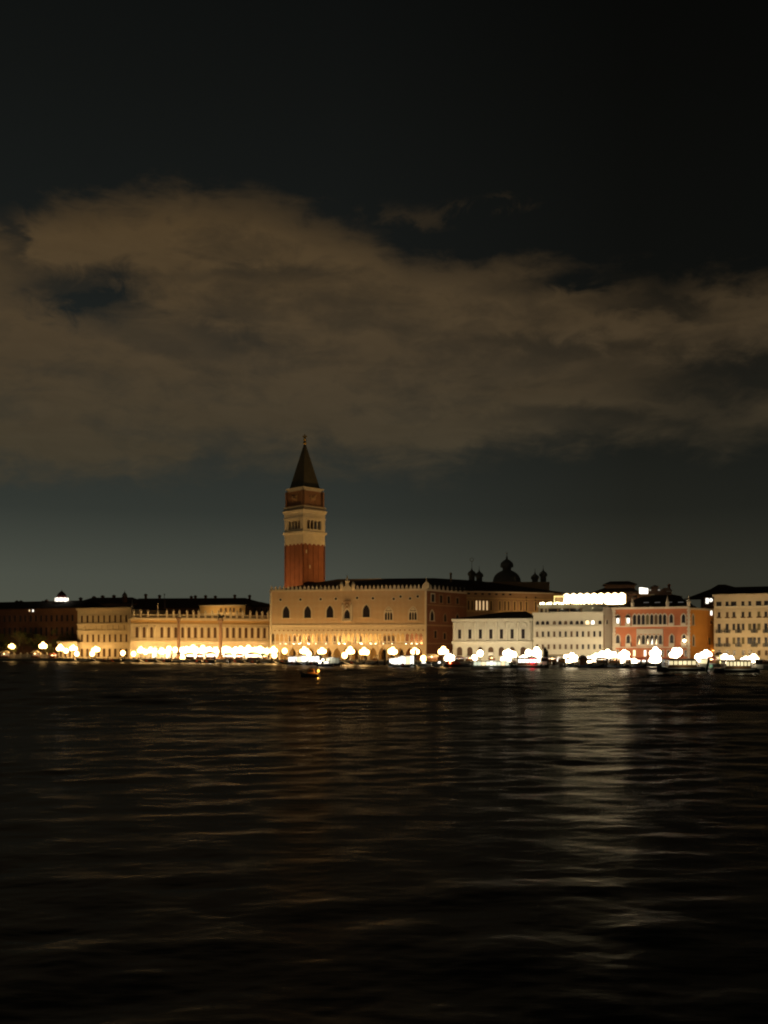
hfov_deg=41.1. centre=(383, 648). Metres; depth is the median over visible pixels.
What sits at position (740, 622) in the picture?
cream hotel block
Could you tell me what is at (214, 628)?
window
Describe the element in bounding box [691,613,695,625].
window
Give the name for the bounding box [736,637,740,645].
window
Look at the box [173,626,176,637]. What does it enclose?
window
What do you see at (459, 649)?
arched doorway
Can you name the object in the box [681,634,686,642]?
window
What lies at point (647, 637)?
window
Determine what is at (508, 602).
window
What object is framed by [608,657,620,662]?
market kiosk
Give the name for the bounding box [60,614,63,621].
window
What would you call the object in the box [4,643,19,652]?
garden tree
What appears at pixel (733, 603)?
window
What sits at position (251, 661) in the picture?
gondola
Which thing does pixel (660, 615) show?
window
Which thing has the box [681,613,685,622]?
window
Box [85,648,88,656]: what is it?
arched doorway
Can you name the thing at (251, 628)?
window
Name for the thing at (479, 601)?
window
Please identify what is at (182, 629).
window
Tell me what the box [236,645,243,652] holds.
street lamp
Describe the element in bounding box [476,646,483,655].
arched doorway
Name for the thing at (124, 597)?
cupola
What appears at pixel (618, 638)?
window
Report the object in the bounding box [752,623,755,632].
window
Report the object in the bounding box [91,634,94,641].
window
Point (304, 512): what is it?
bell tower
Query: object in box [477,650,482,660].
street lamp
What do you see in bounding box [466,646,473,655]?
arched doorway
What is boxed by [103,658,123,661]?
gondola
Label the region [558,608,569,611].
window
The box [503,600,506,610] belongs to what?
window
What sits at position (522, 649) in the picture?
arched doorway
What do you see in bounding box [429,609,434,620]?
window
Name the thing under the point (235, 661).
gondola
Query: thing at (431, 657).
market kiosk
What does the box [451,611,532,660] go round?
white prison front
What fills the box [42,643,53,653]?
garden tree
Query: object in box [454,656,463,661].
market kiosk
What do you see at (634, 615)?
window
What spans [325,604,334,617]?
window
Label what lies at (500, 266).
sky
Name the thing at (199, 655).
market kiosk
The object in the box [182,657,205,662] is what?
gondola
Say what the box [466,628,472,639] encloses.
window
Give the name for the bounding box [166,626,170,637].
window
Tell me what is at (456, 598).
window
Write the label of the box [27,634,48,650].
garden tree
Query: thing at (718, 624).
window
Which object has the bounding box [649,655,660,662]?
street lamp
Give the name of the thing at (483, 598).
palace rear wing
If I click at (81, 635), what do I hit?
window
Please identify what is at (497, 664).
landing stage
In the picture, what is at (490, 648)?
arched doorway
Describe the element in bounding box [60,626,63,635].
window
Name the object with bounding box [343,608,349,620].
window
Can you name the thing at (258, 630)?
window
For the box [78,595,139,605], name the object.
tall dark house
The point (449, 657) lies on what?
street lamp
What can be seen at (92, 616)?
window
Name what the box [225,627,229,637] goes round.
window
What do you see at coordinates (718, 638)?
window
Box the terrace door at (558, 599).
[556,597,563,602]
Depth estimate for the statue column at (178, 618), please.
437.41 m
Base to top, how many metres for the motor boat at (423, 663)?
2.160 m
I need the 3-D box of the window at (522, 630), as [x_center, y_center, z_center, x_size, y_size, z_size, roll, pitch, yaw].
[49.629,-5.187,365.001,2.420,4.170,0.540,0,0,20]
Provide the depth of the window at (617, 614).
347.08 m
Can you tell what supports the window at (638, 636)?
in the pink gothic hotel
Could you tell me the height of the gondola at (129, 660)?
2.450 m
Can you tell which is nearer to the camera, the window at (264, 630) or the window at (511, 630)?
the window at (511, 630)
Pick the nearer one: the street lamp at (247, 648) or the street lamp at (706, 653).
the street lamp at (706, 653)
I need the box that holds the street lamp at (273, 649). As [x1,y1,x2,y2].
[269,646,277,658]
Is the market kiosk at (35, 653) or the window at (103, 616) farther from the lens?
the market kiosk at (35, 653)
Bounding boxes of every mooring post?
[384,649,385,664]
[414,650,416,665]
[545,650,547,667]
[705,658,709,670]
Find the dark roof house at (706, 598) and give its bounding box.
[685,584,732,608]
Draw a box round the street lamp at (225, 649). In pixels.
[222,646,229,652]
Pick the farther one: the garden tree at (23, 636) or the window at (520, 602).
the garden tree at (23, 636)
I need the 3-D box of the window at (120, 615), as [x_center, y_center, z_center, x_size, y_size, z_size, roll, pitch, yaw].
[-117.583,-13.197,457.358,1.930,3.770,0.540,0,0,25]
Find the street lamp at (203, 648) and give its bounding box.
[199,645,206,651]
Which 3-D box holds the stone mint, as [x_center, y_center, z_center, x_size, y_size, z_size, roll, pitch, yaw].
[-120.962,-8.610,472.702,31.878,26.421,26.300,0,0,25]
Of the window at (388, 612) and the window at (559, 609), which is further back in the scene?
the window at (388, 612)
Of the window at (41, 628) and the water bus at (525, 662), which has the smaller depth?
the water bus at (525, 662)
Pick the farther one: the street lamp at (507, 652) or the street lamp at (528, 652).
the street lamp at (507, 652)
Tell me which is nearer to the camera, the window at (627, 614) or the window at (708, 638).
the window at (627, 614)
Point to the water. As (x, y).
(224, 843)
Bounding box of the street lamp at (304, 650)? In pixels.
[300,646,308,653]
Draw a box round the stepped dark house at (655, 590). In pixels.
[631,584,682,599]
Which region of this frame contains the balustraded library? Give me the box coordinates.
[128,606,269,658]
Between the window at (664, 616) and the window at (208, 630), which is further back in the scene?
the window at (208, 630)
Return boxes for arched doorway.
[68,647,71,656]
[80,648,83,656]
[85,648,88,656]
[102,648,105,656]
[108,648,111,656]
[113,648,116,656]
[456,646,463,655]
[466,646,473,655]
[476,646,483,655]
[487,646,494,655]
[497,646,504,655]
[509,646,515,651]
[519,646,526,655]
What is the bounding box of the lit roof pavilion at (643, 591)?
[637,587,654,597]
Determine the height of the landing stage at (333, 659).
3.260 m
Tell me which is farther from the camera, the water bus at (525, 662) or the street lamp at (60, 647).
the street lamp at (60, 647)
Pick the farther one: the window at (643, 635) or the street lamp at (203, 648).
the street lamp at (203, 648)
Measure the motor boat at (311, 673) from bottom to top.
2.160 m
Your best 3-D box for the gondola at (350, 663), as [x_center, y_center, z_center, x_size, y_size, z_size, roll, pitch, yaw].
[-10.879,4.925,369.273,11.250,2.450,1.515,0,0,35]
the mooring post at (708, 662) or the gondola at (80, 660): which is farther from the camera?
the gondola at (80, 660)
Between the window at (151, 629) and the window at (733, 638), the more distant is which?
the window at (151, 629)
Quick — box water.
[0,661,767,1023]
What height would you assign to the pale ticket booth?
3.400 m
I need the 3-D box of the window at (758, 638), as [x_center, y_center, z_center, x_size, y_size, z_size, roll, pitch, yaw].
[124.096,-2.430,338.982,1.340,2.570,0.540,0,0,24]
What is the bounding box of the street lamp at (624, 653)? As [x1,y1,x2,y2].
[619,649,628,662]
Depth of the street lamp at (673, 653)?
306.12 m
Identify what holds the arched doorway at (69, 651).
in the stone pavilion at (67, 644)
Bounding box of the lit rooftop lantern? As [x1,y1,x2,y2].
[53,590,68,603]
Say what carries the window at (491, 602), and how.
in the palace rear wing at (483, 598)
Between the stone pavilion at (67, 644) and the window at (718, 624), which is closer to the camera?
the window at (718, 624)
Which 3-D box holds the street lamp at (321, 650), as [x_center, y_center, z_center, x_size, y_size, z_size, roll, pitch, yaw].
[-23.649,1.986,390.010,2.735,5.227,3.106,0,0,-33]
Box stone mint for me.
[76,601,167,658]
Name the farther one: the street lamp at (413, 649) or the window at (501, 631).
the window at (501, 631)
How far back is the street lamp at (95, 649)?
453.78 m
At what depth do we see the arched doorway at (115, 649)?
458.69 m
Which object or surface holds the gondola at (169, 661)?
on the water
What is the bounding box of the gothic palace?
[269,572,472,659]
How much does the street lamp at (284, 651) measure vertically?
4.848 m
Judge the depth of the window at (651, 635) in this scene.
342.71 m
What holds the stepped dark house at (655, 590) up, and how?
on the quay
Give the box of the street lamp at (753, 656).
[747,653,758,658]
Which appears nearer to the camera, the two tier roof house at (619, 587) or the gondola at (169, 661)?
the two tier roof house at (619, 587)
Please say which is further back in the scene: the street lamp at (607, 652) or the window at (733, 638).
the window at (733, 638)
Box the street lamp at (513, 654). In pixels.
[510,651,516,661]
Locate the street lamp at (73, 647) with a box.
[69,645,76,657]
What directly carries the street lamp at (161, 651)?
on the quay
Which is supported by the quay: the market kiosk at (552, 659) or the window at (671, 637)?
the market kiosk at (552, 659)
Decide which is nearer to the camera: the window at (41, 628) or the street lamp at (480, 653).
the street lamp at (480, 653)
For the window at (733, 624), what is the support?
in the cream hotel block at (740, 622)
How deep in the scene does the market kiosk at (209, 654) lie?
418.15 m
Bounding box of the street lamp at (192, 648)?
[189,644,196,651]
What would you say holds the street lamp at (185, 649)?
on the quay
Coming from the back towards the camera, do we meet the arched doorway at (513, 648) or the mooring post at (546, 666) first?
the arched doorway at (513, 648)
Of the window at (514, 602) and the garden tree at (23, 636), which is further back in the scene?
the garden tree at (23, 636)
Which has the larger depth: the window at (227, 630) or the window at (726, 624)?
the window at (227, 630)
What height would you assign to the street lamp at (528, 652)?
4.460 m
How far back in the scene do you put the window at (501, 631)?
367.76 m
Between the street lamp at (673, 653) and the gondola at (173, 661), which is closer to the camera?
the street lamp at (673, 653)
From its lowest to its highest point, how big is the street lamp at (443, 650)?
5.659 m
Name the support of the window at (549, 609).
in the pale hotel block at (579, 624)
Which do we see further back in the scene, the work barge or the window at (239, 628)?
the window at (239, 628)
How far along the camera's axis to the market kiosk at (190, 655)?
423.92 m
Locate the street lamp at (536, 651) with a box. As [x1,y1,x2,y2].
[531,646,540,655]
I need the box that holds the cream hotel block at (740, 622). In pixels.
[712,586,767,660]
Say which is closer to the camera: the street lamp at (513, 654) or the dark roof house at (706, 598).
the street lamp at (513, 654)
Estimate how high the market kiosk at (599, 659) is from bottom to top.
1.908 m
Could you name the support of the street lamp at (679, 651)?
on the quay
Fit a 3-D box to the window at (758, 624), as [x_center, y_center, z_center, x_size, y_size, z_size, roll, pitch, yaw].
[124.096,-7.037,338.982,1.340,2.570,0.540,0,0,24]
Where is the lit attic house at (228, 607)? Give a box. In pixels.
[199,603,252,615]
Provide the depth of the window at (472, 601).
437.26 m
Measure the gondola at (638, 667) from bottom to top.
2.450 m
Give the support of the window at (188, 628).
in the balustraded library
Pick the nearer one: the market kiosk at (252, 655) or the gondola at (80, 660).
the market kiosk at (252, 655)
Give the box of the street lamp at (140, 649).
[137,646,143,658]
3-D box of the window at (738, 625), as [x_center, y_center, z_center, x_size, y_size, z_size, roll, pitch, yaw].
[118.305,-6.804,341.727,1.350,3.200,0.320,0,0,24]
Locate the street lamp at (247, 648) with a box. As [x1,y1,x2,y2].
[244,644,252,651]
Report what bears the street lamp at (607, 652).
on the quay
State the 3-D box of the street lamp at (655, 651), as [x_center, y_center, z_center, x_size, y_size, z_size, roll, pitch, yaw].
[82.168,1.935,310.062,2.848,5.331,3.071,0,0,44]
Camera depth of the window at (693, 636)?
340.29 m
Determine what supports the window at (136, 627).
in the balustraded library
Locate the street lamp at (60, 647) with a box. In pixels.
[56,643,63,657]
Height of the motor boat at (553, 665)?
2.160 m
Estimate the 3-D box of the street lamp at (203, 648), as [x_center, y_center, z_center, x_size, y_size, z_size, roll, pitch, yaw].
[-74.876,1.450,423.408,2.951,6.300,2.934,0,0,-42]
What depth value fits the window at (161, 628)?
449.38 m
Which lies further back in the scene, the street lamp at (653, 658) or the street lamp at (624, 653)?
the street lamp at (624, 653)
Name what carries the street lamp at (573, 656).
on the quay
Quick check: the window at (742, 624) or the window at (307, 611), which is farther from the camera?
the window at (307, 611)
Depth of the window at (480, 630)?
370.37 m
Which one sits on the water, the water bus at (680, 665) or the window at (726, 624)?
the water bus at (680, 665)
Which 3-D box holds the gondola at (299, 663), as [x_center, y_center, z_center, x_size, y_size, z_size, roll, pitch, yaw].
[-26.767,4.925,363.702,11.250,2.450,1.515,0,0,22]
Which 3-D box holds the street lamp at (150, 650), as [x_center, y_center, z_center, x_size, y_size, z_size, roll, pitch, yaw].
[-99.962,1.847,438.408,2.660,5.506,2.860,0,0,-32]
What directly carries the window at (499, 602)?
in the palace rear wing at (483, 598)
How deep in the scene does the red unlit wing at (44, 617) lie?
491.82 m
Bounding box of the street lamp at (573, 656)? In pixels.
[568,652,577,662]
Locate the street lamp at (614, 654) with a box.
[608,651,617,657]
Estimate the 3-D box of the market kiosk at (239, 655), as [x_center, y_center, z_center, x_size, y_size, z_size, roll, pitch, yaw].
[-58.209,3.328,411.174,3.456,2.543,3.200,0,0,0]
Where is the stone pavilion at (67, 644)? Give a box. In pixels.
[56,640,81,657]
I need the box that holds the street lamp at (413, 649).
[410,647,418,653]
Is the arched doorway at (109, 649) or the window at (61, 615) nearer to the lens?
the arched doorway at (109, 649)
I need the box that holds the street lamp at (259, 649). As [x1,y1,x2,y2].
[256,646,263,659]
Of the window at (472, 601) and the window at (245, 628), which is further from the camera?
the window at (245, 628)
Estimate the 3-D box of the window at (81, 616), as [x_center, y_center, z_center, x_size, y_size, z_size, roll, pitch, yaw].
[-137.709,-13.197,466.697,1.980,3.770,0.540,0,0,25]
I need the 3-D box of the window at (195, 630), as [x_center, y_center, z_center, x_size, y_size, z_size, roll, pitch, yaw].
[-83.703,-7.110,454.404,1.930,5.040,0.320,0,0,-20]
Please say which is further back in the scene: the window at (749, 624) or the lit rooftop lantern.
the lit rooftop lantern
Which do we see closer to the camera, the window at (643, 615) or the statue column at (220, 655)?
the window at (643, 615)
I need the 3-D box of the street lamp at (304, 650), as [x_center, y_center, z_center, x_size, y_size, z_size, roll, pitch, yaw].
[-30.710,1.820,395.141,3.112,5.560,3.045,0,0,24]
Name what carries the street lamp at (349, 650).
on the quay
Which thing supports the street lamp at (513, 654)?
on the quay
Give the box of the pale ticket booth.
[714,652,722,663]
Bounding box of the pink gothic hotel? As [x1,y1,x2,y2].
[611,595,713,661]
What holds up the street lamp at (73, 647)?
on the quay
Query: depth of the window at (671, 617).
340.21 m
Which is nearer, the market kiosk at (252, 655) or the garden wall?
the market kiosk at (252, 655)
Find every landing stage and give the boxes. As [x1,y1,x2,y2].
[286,655,321,663]
[321,657,341,662]
[387,655,415,665]
[471,661,508,667]
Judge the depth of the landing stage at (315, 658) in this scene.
370.30 m
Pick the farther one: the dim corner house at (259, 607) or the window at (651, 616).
the dim corner house at (259, 607)
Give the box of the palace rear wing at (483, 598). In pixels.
[441,580,564,616]
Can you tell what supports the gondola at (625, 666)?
on the water
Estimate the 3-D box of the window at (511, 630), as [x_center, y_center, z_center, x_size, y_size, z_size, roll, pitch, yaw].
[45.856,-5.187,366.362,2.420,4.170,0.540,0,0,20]
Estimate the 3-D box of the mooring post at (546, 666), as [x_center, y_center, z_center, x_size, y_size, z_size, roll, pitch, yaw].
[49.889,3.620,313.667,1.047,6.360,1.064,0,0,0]
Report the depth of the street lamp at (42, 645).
465.90 m
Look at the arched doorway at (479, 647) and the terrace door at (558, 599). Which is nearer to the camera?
the terrace door at (558, 599)
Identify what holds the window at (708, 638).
in the pink gothic hotel
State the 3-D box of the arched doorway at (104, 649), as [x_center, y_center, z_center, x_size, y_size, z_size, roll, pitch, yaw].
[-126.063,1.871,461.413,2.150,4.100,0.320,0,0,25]
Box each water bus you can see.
[509,657,547,667]
[656,658,706,670]
[714,659,763,672]
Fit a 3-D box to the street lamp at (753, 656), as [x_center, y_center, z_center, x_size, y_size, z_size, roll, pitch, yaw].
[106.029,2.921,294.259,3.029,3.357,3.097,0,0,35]
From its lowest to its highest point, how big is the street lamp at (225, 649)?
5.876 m
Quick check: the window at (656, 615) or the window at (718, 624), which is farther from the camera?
the window at (718, 624)
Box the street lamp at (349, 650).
[346,646,354,659]
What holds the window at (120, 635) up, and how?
in the stone mint
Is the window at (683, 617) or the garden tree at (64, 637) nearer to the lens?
the window at (683, 617)
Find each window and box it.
[8,627,11,636]
[39,627,42,635]
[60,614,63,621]
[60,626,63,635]
[80,615,83,622]
[80,634,83,641]
[91,615,94,622]
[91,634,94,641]
[102,615,105,622]
[119,614,122,622]
[119,634,122,641]
[135,626,138,637]
[142,626,145,637]
[149,626,153,637]
[160,626,163,637]
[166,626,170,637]
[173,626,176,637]
[180,626,184,637]
[187,626,190,637]
[193,626,197,637]
[200,627,203,637]
[206,627,210,637]
[213,627,216,637]
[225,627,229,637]
[231,627,235,637]
[238,627,241,637]
[244,627,247,637]
[250,627,253,637]
[256,627,260,637]
[262,627,266,637]
[281,605,290,618]
[302,605,312,618]
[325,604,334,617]
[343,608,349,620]
[361,604,370,617]
[383,606,393,620]
[408,606,417,619]
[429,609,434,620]
[431,593,435,602]
[439,594,443,603]
[443,613,446,621]
[446,595,450,603]
[455,597,459,604]
[456,628,462,639]
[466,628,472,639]
[467,600,469,609]
[471,600,473,610]
[475,600,477,610]
[477,628,483,639]
[478,600,481,610]
[482,600,484,610]
[487,628,493,639]
[489,600,492,610]
[498,600,501,610]
[498,628,504,639]
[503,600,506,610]
[507,601,509,610]
[509,628,515,639]
[513,601,515,610]
[519,601,521,610]
[520,628,525,638]
[525,601,527,610]
[534,601,537,611]
[548,608,557,611]
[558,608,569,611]
[569,608,580,611]
[615,614,620,623]
[615,634,620,643]
[625,614,630,622]
[625,634,630,642]
[632,613,636,624]
[636,614,641,624]
[636,634,641,643]
[640,613,645,624]
[641,634,645,643]
[645,634,649,643]
[646,613,648,624]
[649,613,654,623]
[650,634,654,643]
[654,613,658,623]
[658,613,662,623]
[658,634,662,643]
[662,613,666,623]
[668,634,674,643]
[669,613,673,622]
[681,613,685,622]
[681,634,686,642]
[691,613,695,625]
[692,634,695,646]
[707,637,711,644]
[717,623,720,632]
[717,637,720,645]
[725,623,728,632]
[725,637,728,645]
[730,601,736,606]
[732,623,735,630]
[732,637,735,644]
[736,623,740,632]
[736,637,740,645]
[741,623,744,630]
[741,637,744,644]
[747,637,752,644]
[748,623,751,630]
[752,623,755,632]
[757,623,760,630]
[757,637,760,644]
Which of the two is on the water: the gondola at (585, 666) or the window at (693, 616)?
the gondola at (585, 666)
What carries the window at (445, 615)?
in the gothic palace
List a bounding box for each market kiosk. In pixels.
[0,651,9,657]
[30,650,38,657]
[48,653,55,657]
[184,652,194,658]
[196,653,204,658]
[204,651,215,658]
[224,653,232,658]
[235,653,242,658]
[245,652,260,659]
[425,654,437,660]
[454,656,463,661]
[465,656,474,661]
[488,655,495,660]
[548,656,557,661]
[557,657,565,662]
[595,657,608,662]
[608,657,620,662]
[705,656,717,663]
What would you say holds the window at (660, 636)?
in the pink gothic hotel
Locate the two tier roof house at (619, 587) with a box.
[590,581,638,602]
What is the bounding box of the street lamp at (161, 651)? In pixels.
[158,648,165,658]
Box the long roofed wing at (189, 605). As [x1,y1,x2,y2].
[137,594,258,614]
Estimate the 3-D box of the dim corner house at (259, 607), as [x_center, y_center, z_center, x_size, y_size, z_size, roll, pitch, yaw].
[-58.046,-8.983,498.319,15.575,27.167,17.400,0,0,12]
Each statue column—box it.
[176,610,180,658]
[216,614,224,658]
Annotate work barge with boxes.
[443,661,470,666]
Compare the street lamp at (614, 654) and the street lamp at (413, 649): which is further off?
the street lamp at (413, 649)
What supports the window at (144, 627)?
in the balustraded library
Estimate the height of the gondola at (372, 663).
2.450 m
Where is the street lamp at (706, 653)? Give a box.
[700,649,711,657]
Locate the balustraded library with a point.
(156, 632)
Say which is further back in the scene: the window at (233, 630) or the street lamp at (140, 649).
the window at (233, 630)
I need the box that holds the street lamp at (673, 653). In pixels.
[669,647,679,657]
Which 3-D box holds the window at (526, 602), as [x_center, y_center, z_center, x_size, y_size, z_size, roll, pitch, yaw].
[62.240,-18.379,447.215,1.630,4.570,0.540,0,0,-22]
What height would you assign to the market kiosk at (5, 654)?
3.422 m
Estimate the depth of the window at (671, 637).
340.16 m
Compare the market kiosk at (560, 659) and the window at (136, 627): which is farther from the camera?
the window at (136, 627)
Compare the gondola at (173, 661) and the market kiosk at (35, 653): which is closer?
the gondola at (173, 661)
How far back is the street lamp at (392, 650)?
369.18 m
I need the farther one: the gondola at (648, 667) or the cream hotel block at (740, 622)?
the cream hotel block at (740, 622)
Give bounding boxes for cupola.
[122,591,126,604]
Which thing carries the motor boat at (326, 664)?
on the water
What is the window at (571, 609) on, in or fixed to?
in the pale hotel block at (579, 624)
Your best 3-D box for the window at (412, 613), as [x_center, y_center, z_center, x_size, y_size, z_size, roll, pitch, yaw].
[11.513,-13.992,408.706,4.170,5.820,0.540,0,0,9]
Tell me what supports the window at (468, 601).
in the palace rear wing at (483, 598)
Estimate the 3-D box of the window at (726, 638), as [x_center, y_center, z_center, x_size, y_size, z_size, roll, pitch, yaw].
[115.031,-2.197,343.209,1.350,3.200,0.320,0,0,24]
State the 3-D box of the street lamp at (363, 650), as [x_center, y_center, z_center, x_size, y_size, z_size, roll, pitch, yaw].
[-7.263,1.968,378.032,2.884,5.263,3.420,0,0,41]
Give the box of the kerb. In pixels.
[0,658,767,665]
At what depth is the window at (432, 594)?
412.02 m
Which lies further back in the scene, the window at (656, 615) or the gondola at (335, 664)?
the gondola at (335, 664)
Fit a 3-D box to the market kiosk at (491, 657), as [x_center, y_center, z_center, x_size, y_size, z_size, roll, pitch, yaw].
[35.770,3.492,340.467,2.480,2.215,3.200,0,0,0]
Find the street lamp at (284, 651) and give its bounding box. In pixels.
[282,648,286,659]
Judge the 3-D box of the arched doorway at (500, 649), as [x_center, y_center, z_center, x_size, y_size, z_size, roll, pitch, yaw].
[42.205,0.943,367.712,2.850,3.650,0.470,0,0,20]
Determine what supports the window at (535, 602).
in the palace rear wing at (483, 598)
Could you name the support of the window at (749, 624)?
in the cream hotel block at (740, 622)
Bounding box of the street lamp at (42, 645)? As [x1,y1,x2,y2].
[39,642,46,647]
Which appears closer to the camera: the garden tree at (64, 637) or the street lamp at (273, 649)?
the street lamp at (273, 649)
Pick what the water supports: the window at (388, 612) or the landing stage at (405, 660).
the landing stage at (405, 660)
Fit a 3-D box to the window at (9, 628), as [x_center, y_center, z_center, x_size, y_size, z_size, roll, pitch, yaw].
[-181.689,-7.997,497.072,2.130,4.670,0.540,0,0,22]
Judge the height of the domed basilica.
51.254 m
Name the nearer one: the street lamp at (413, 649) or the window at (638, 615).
the window at (638, 615)
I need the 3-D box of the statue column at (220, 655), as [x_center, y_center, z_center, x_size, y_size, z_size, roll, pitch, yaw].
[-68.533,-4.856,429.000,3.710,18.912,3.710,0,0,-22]
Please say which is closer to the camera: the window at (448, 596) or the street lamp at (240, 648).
the street lamp at (240, 648)
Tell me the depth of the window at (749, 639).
340.21 m
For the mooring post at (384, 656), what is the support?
in the water
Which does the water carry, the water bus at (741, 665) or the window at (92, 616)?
the water bus at (741, 665)
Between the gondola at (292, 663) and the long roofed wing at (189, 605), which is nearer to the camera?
the gondola at (292, 663)
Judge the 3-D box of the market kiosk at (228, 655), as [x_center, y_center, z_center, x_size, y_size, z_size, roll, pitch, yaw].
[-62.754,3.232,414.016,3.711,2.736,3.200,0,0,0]
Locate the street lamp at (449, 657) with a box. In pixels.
[444,653,453,660]
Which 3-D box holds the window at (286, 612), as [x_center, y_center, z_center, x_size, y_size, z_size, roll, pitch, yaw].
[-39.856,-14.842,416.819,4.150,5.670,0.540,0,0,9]
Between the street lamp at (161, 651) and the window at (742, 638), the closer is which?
the window at (742, 638)
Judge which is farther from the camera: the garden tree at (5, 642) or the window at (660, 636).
the garden tree at (5, 642)
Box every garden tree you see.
[0,633,16,650]
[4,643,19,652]
[11,631,34,653]
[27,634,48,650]
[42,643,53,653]
[51,629,73,645]
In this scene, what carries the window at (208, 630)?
in the balustraded library
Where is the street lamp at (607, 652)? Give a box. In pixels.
[603,649,611,657]
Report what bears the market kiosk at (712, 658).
on the quay
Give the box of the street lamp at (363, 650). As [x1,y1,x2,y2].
[359,647,368,659]
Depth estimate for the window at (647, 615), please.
343.38 m
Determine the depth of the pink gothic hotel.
343.59 m
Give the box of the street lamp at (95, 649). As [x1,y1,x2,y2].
[92,646,99,657]
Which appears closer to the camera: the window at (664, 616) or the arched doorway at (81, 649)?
the window at (664, 616)
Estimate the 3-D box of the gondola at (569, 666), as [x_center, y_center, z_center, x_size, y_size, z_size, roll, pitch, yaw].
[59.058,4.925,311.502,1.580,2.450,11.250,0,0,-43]
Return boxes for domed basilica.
[468,553,549,589]
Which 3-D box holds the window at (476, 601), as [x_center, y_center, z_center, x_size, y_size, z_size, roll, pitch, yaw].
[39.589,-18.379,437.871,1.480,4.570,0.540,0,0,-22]
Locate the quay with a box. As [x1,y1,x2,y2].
[0,658,767,668]
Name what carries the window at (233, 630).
in the balustraded library
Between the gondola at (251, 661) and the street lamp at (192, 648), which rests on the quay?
the street lamp at (192, 648)
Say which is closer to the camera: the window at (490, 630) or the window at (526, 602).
the window at (490, 630)
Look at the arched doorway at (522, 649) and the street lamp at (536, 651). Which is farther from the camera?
the arched doorway at (522, 649)
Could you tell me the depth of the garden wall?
469.52 m
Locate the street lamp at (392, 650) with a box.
[388,646,396,658]
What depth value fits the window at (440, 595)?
416.73 m
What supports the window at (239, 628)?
in the balustraded library
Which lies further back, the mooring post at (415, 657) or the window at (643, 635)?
the mooring post at (415, 657)
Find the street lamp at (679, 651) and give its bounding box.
[676,648,681,654]
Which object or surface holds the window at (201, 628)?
in the balustraded library
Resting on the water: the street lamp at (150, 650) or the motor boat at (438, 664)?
the motor boat at (438, 664)
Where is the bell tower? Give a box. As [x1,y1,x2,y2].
[283,434,326,589]
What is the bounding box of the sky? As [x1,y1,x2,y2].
[0,0,767,607]
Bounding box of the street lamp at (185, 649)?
[182,646,189,652]
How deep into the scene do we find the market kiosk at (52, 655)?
461.60 m
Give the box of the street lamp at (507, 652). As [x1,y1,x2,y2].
[503,648,512,661]
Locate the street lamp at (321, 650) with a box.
[317,647,325,659]
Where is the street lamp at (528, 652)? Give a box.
[525,649,530,656]
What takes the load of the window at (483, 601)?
in the palace rear wing at (483, 598)
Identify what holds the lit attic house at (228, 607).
on the balustraded library
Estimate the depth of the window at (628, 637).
345.90 m
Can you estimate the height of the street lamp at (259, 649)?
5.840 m
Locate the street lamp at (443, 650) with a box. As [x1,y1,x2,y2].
[438,645,448,660]
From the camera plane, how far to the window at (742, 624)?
341.12 m
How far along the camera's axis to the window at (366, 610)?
411.67 m
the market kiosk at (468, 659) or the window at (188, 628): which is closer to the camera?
the market kiosk at (468, 659)
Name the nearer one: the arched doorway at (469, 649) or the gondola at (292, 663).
the gondola at (292, 663)
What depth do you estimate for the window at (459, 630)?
373.00 m
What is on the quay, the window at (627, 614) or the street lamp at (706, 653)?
the street lamp at (706, 653)
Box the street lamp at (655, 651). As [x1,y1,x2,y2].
[649,646,660,655]
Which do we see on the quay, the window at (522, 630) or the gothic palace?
the gothic palace
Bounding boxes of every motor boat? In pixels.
[301,668,319,677]
[316,659,333,666]
[417,661,431,665]
[434,661,442,666]
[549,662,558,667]
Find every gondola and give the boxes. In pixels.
[73,657,94,661]
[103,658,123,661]
[118,657,137,661]
[154,657,171,662]
[170,657,188,662]
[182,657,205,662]
[225,658,248,662]
[241,658,259,662]
[280,659,308,664]
[295,659,321,664]
[313,659,343,665]
[341,659,365,664]
[355,658,376,664]
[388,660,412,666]
[563,661,592,667]
[574,661,604,667]
[595,661,629,667]
[622,661,646,668]
[635,662,661,668]
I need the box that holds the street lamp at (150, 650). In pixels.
[147,646,153,658]
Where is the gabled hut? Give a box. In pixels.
[576,655,589,664]
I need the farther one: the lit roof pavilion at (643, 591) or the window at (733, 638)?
the lit roof pavilion at (643, 591)
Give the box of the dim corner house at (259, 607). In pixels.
[250,602,273,657]
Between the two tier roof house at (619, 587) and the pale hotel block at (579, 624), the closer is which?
the pale hotel block at (579, 624)
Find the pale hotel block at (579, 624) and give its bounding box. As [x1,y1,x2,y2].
[532,593,628,661]
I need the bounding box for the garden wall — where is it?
[0,652,53,657]
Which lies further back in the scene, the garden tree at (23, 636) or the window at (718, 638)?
the garden tree at (23, 636)
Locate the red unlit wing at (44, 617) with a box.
[0,599,102,657]

